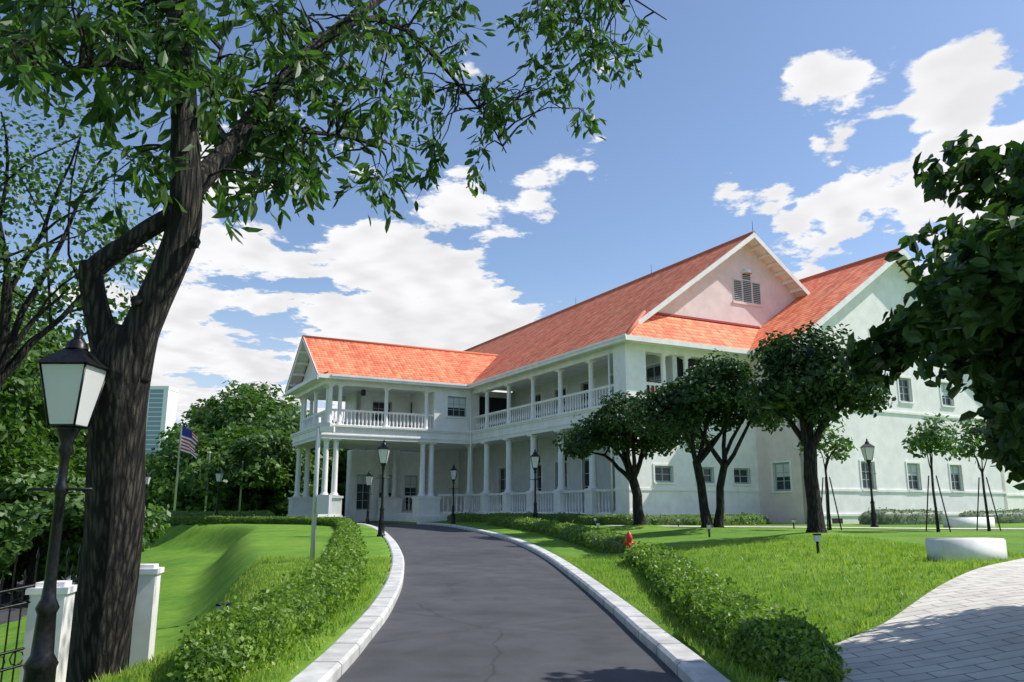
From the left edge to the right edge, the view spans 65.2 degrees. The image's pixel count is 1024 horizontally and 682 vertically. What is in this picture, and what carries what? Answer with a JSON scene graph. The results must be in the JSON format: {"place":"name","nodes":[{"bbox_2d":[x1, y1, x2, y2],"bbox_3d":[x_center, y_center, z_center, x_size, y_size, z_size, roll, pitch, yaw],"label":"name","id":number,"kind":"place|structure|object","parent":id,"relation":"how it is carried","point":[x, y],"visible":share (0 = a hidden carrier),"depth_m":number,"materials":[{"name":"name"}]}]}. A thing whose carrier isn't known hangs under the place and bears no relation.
{"place":"outdoors","nodes":[
{"label":"outdoors","id":0,"kind":"place"},
{"bbox_2d":[0,575,76,624],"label":"road","id":1,"kind":"structure","parent":0,"point":[14,612],"depth_m":28.30,"materials":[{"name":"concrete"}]},
{"bbox_2d":[0,348,45,580],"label":"tree","id":2,"kind":"object","parent":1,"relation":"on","point":[31,412],"depth_m":38.65,"materials":[{"name":"green plant"}]},
{"bbox_2d":[0,443,84,581],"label":"tree","id":3,"kind":"object","parent":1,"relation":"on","point":[37,511],"depth_m":29.58,"materials":[{"name":"green plant"}]},
{"bbox_2d":[0,446,148,600],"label":"tree","id":4,"kind":"object","parent":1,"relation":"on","point":[16,485],"depth_m":29.25,"materials":[{"name":"green plant"}]},
{"bbox_2d":[2,455,85,593],"bbox_3d":[-20.509,8.433,33.193,7.294,7.466,8.344,0,-12,0],"label":"tree","id":5,"kind":"object","parent":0,"point":[7,584],"depth_m":32.84,"materials":[{"name":"green plant"}]},
{"bbox_2d":[336,522,682,681],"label":"driveway","id":6,"kind":"structure","parent":0,"point":[470,606],"depth_m":10.43,"materials":[{"name":"grey asphalt"}]},
{"bbox_2d":[0,521,1023,681],"bbox_3d":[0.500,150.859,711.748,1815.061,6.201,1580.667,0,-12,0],"label":"ground","id":7,"kind":"structure","parent":0,"point":[205,565],"depth_m":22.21,"materials":[{"name":"green plant"}]},
{"bbox_2d":[0,445,25,578],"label":"tree","id":8,"kind":"object","parent":7,"relation":"on","point":[20,562],"depth_m":32.02,"materials":[{"name":"green plant"}]},
{"bbox_2d":[0,280,58,472],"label":"tree","id":9,"kind":"object","parent":7,"relation":"on","point":[8,430],"visible":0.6,"depth_m":30.19,"materials":[{"name":"green plant"}]},
{"bbox_2d":[0,419,80,451],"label":"tree","id":10,"kind":"object","parent":7,"relation":"on","point":[49,431],"depth_m":42.66,"materials":[{"name":"green plant"}]},
{"bbox_2d":[0,286,88,416],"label":"tree","id":11,"kind":"object","parent":7,"relation":"on","point":[51,336],"visible":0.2,"depth_m":30.99,"materials":[{"name":"green plant"}]},
{"bbox_2d":[2,427,87,455],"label":"tree","id":12,"kind":"object","parent":7,"relation":"on","point":[53,445],"depth_m":44.46,"materials":[{"name":"green plant"}]},
{"bbox_2d":[3,313,89,430],"bbox_3d":[-23.534,4.683,36.033,9.555,13.018,8.987,0,-12,0],"label":"tree","id":13,"kind":"object","parent":7,"relation":"on","point":[41,412],"depth_m":37.31,"materials":[{"name":"green plant"}]},
{"bbox_2d":[23,324,109,681],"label":"lamp","id":14,"kind":"object","parent":7,"relation":"on","point":[73,375],"visible":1,"depth_m":7.14,"materials":[{"name":"black metal"}]},
{"bbox_2d":[70,432,87,470],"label":"tree","id":15,"kind":"object","parent":7,"relation":"on","point":[84,457],"depth_m":64.58,"materials":[{"name":"green plant"}]},
{"bbox_2d":[0,545,164,681],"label":"iron fence","id":16,"kind":"object","parent":7,"relation":"on","point":[142,638],"visible":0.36,"depth_m":10.55,"materials":[{"name":"white paint"}]},
{"bbox_2d":[23,447,170,573],"bbox_3d":[-18.736,8.304,33.443,8.902,7.821,7.487,0,-12,0],"label":"shrub","id":17,"kind":"object","parent":7,"relation":"on","point":[153,528],"visible":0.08,"depth_m":33.18,"materials":[{"name":"green plant"}]},
{"bbox_2d":[0,80,198,387],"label":"feathery tree","id":18,"kind":"object","parent":7,"relation":"on","point":[57,215],"depth_m":16.61,"materials":[{"name":"green plant"}]},
{"bbox_2d":[145,472,150,501],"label":"lamp","id":19,"kind":"object","parent":7,"relation":"on","point":[148,477],"depth_m":59.00,"materials":[{"name":"black metal"}]},
{"bbox_2d":[145,386,178,453],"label":"distant tower","id":20,"kind":"structure","parent":7,"relation":"on","point":[162,407],"depth_m":693.34,"materials":[{"name":"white glass"}]},
{"bbox_2d":[145,468,198,509],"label":"tree","id":21,"kind":"object","parent":7,"relation":"on","point":[156,497],"depth_m":68.43,"materials":[{"name":"green plant"}]},
{"bbox_2d":[145,430,214,470],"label":"tree","id":22,"kind":"object","parent":7,"relation":"on","point":[183,456],"depth_m":82.06,"materials":[{"name":"green plant"}]},
{"bbox_2d":[173,424,197,510],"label":"flagpole","id":23,"kind":"object","parent":7,"relation":"on","point":[184,446],"visible":0.95,"depth_m":61.73,"materials":[{"name":"multicoloured fabric"}]},
{"bbox_2d":[156,398,239,453],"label":"tree","id":24,"kind":"object","parent":7,"relation":"on","point":[200,401],"visible":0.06,"depth_m":90.08,"materials":[{"name":"green plant"}]},
{"bbox_2d":[145,422,268,511],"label":"tree","id":25,"kind":"object","parent":7,"relation":"on","point":[162,488],"depth_m":65.87,"materials":[{"name":"green plant"}]},
{"bbox_2d":[204,452,210,510],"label":"flagpole","id":26,"kind":"object","parent":7,"relation":"on","point":[205,507],"visible":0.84,"depth_m":62.88,"materials":[{"name":"grey metal"}]},
{"bbox_2d":[145,509,274,516],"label":"hedge","id":27,"kind":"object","parent":7,"relation":"on","point":[234,514],"depth_m":53.61,"materials":[{"name":"green plant"}]},
{"bbox_2d":[214,468,223,515],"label":"lamp","id":28,"kind":"object","parent":7,"relation":"on","point":[219,473],"depth_m":53.11,"materials":[{"name":"black metal"}]},
{"bbox_2d":[216,602,231,609],"bbox_3d":[-3.200,3.126,8.845,0.130,0.440,0.130,0,-12,0],"label":"bollard light","id":29,"kind":"object","parent":7,"relation":"on","point":[220,607],"visible":0.18,"depth_m":8.83,"materials":[{"name":"black metal"}]},
{"bbox_2d":[193,487,274,511],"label":"shrub","id":30,"kind":"object","parent":7,"relation":"on","point":[227,504],"depth_m":67.28,"materials":[{"name":"green plant"}]},
{"bbox_2d":[190,386,278,431],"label":"tree","id":31,"kind":"object","parent":7,"relation":"on","point":[211,397],"visible":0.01,"depth_m":92.84,"materials":[{"name":"green plant"}]},
{"bbox_2d":[181,380,300,437],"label":"tree","id":32,"kind":"object","parent":7,"relation":"on","point":[205,415],"depth_m":87.71,"materials":[{"name":"green plant"}]},
{"bbox_2d":[238,461,243,511],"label":"flagpole","id":33,"kind":"object","parent":7,"relation":"on","point":[239,509],"visible":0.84,"depth_m":64.72,"materials":[{"name":"grey metal"}]},
{"bbox_2d":[181,425,322,510],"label":"tree","id":34,"kind":"object","parent":7,"relation":"on","point":[280,456],"depth_m":64.83,"materials":[{"name":"green plant"}]},
{"bbox_2d":[192,383,313,467],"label":"tree","id":35,"kind":"object","parent":7,"relation":"on","point":[287,409],"depth_m":83.72,"materials":[{"name":"green plant"}]},
{"bbox_2d":[153,514,368,681],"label":"hedge","id":36,"kind":"object","parent":7,"relation":"on","point":[338,569],"depth_m":8.32,"materials":[{"name":"green plant"}]},
{"bbox_2d":[214,404,320,477],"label":"tree","id":37,"kind":"object","parent":7,"relation":"on","point":[263,420],"depth_m":77.88,"materials":[{"name":"green plant"}]},
{"bbox_2d":[258,470,345,516],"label":"shrub","id":38,"kind":"object","parent":7,"relation":"on","point":[280,508],"depth_m":68.00,"materials":[{"name":"green plant"}]},
{"bbox_2d":[286,480,345,516],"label":"shrub","id":39,"kind":"object","parent":7,"relation":"on","point":[343,505],"visible":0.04,"depth_m":71.51,"materials":[{"name":"green plant"}]},
{"bbox_2d":[270,413,366,502],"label":"tree","id":40,"kind":"object","parent":7,"relation":"on","point":[342,463],"depth_m":73.76,"materials":[{"name":"green plant"}]},
{"bbox_2d":[310,417,334,561],"bbox_3d":[-4.730,3.730,19.960,0.460,3.650,0.320,0,-12,0],"label":"cctv pole","id":41,"kind":"object","parent":7,"relation":"on","point":[321,504],"visible":0.9,"depth_m":19.87,"materials":[{"name":"grey metal"}]},
{"bbox_2d":[0,0,666,681],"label":"tree","id":42,"kind":"object","parent":7,"relation":"on","point":[39,17],"depth_m":8.31,"materials":[{"name":"green plant"}]},
{"bbox_2d":[289,523,403,681],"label":"kerb","id":43,"kind":"structure","parent":7,"relation":"on","point":[336,659],"depth_m":9.22,"materials":[{"name":"paint"}]},
{"bbox_2d":[364,470,372,523],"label":"porch lamp","id":44,"kind":"object","parent":7,"relation":"on","point":[369,477],"visible":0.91,"depth_m":49.61,"materials":[{"name":"black metal"}]},
{"bbox_2d":[377,440,390,537],"bbox_3d":[-5.250,5.970,32.467,0.588,4.021,0.508,0,-12,0],"label":"lamp post","id":45,"kind":"object","parent":7,"relation":"on","point":[384,449],"visible":0.99,"depth_m":32.50,"materials":[{"name":"black metal"}]},
{"bbox_2d":[450,465,457,523],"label":"porch lamp","id":46,"kind":"object","parent":7,"relation":"on","point":[453,471],"visible":0.97,"depth_m":49.17,"materials":[{"name":"black metal"}]},
{"bbox_2d":[529,450,540,518],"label":"lawn lamp","id":47,"kind":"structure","parent":7,"relation":"on","point":[534,456],"depth_m":41.42,"materials":[{"name":"black metal"}]},
{"bbox_2d":[487,515,626,552],"bbox_3d":[1.263,7.844,33.693,1.673,1.011,25.120,2,-12,-9],"label":"hedge","id":48,"kind":"object","parent":7,"relation":"on","point":[602,532],"depth_m":27.82,"materials":[{"name":"green plant"}]},
{"bbox_2d":[417,522,730,681],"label":"kerb","id":49,"kind":"structure","parent":7,"relation":"on","point":[682,662],"depth_m":9.91,"materials":[{"name":"paint"}]},
{"bbox_2d":[447,511,771,524],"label":"hedge","id":50,"kind":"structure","parent":7,"relation":"on","point":[664,521],"depth_m":39.53,"materials":[{"name":"green plant"}]},
{"bbox_2d":[623,532,634,547],"bbox_3d":[2.950,5.134,20.106,0.280,0.680,0.225,0,-12,0],"label":"fire hydrant","id":51,"kind":"object","parent":7,"relation":"on","point":[629,538],"visible":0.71,"depth_m":20.10,"materials":[{"name":"red metal"}]},
{"bbox_2d":[552,390,714,524],"bbox_3d":[5.042,4.928,33.412,6.602,5.836,4.620,0,-12,0],"label":"lawn tree","id":52,"kind":"object","parent":7,"relation":"on","point":[606,426],"depth_m":33.20,"materials":[{"name":"green plant"}]},
{"bbox_2d":[285,223,1023,523],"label":"mansion","id":53,"kind":"structure","parent":7,"relation":"on","point":[431,417],"depth_m":48.60,"materials":[{"name":"white paint"}]},
{"bbox_2d":[706,524,711,536],"bbox_3d":[5.900,5.696,23.940,0.130,0.440,0.130,0,-12,0],"label":"bollard light","id":54,"kind":"object","parent":7,"relation":"on","point":[708,526],"visible":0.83,"depth_m":23.92,"materials":[{"name":"black metal"}]},
{"bbox_2d":[626,348,797,527],"bbox_3d":[7.229,3.611,28.459,6.260,6.374,4.716,0,-12,0],"label":"lawn tree","id":55,"kind":"object","parent":7,"relation":"on","point":[677,394],"depth_m":28.00,"materials":[{"name":"green plant"}]},
{"bbox_2d":[621,541,851,681],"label":"hedge","id":56,"kind":"object","parent":7,"relation":"on","point":[701,591],"depth_m":8.15,"materials":[{"name":"green plant"}]},
{"bbox_2d":[604,525,1023,528],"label":"footpath","id":57,"kind":"structure","parent":7,"relation":"on","point":[835,527],"depth_m":33.44,"materials":[{"name":"grey concrete"}]},
{"bbox_2d":[733,320,895,532],"bbox_3d":[8.510,2.394,22.325,4.107,6.223,3.280,0,-12,0],"label":"lawn tree","id":58,"kind":"object","parent":7,"relation":"on","point":[787,385],"depth_m":22.01,"materials":[{"name":"green plant"}]},
{"bbox_2d":[812,534,820,553],"bbox_3d":[6.150,4.103,16.100,0.130,0.440,0.130,0,-12,0],"label":"bollard light","id":59,"kind":"object","parent":7,"relation":"on","point":[817,538],"visible":0.83,"depth_m":16.08,"materials":[{"name":"black metal"}]},
{"bbox_2d":[792,421,857,529],"bbox_3d":[12.248,5.216,31.109,2.270,4.662,2.141,0,-12,0],"label":"young tree","id":60,"kind":"object","parent":7,"relation":"on","point":[831,435],"depth_m":31.10,"materials":[{"name":"green plant"}]},
{"bbox_2d":[821,477,841,529],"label":"stakes","id":61,"kind":"object","parent":7,"relation":"on","point":[826,500],"visible":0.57,"depth_m":30.81,"materials":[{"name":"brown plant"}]},
{"bbox_2d":[860,437,878,526],"bbox_3d":[15.900,6.289,35.465,0.588,4.021,0.508,0,-12,0],"label":"lawn lamp","id":62,"kind":"object","parent":7,"relation":"on","point":[867,448],"depth_m":35.55,"materials":[{"name":"black metal"}]},
{"bbox_2d":[779,558,1023,681],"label":"footpath","id":63,"kind":"structure","parent":7,"relation":"on","point":[967,626],"depth_m":7.65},
{"bbox_2d":[858,507,947,524],"bbox_3d":[20.048,9.000,40.945,6.140,1.004,1.958,6,-13,-26],"label":"shrub bed","id":64,"kind":"object","parent":7,"relation":"on","point":[885,516],"depth_m":39.91,"materials":[{"name":"green plant"}]},
{"bbox_2d":[838,201,1023,489],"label":"tree","id":65,"kind":"object","parent":7,"relation":"on","point":[958,323],"depth_m":6.90,"materials":[{"name":"green plant"}]},
{"bbox_2d":[902,412,965,531],"bbox_3d":[15.435,4.869,29.152,2.182,4.568,2.624,0,-12,0],"label":"young tree","id":66,"kind":"object","parent":7,"relation":"on","point":[925,438],"depth_m":28.88,"materials":[{"name":"green plant"}]},
{"bbox_2d":[926,475,950,531],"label":"stakes","id":67,"kind":"object","parent":7,"relation":"on","point":[934,503],"visible":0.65,"depth_m":28.91,"materials":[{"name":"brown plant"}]},
{"bbox_2d":[884,129,1023,367],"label":"tree","id":68,"kind":"object","parent":7,"relation":"on","point":[986,165],"visible":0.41,"depth_m":7.10,"materials":[{"name":"green plant"}]},
{"bbox_2d":[925,538,1007,560],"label":"bench","id":69,"kind":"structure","parent":7,"relation":"on","point":[961,549],"depth_m":13.43,"materials":[{"name":"concrete"}]},
{"bbox_2d":[942,517,994,527],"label":"bench","id":70,"kind":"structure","parent":7,"relation":"on","point":[962,522],"depth_m":33.83,"materials":[{"name":"concrete"}]},
{"bbox_2d":[948,418,990,530],"bbox_3d":[17.904,5.177,30.614,2.169,4.572,2.075,0,-12,0],"label":"young tree","id":71,"kind":"object","parent":7,"relation":"on","point":[979,423],"depth_m":30.63,"materials":[{"name":"green plant"}]},
{"bbox_2d":[976,477,1000,530],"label":"stakes","id":72,"kind":"object","parent":7,"relation":"on","point":[985,503],"visible":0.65,"depth_m":30.40,"materials":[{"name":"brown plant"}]},
{"bbox_2d":[958,508,1023,523],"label":"shrub bed","id":73,"kind":"object","parent":7,"relation":"on","point":[1004,517],"depth_m":43.77,"materials":[{"name":"green plant"}]},
{"bbox_2d":[0,0,1023,425],"label":"sky","id":74,"kind":"structure","parent":0,"point":[806,123],"materials":[{"name":"blue"}]}
]}

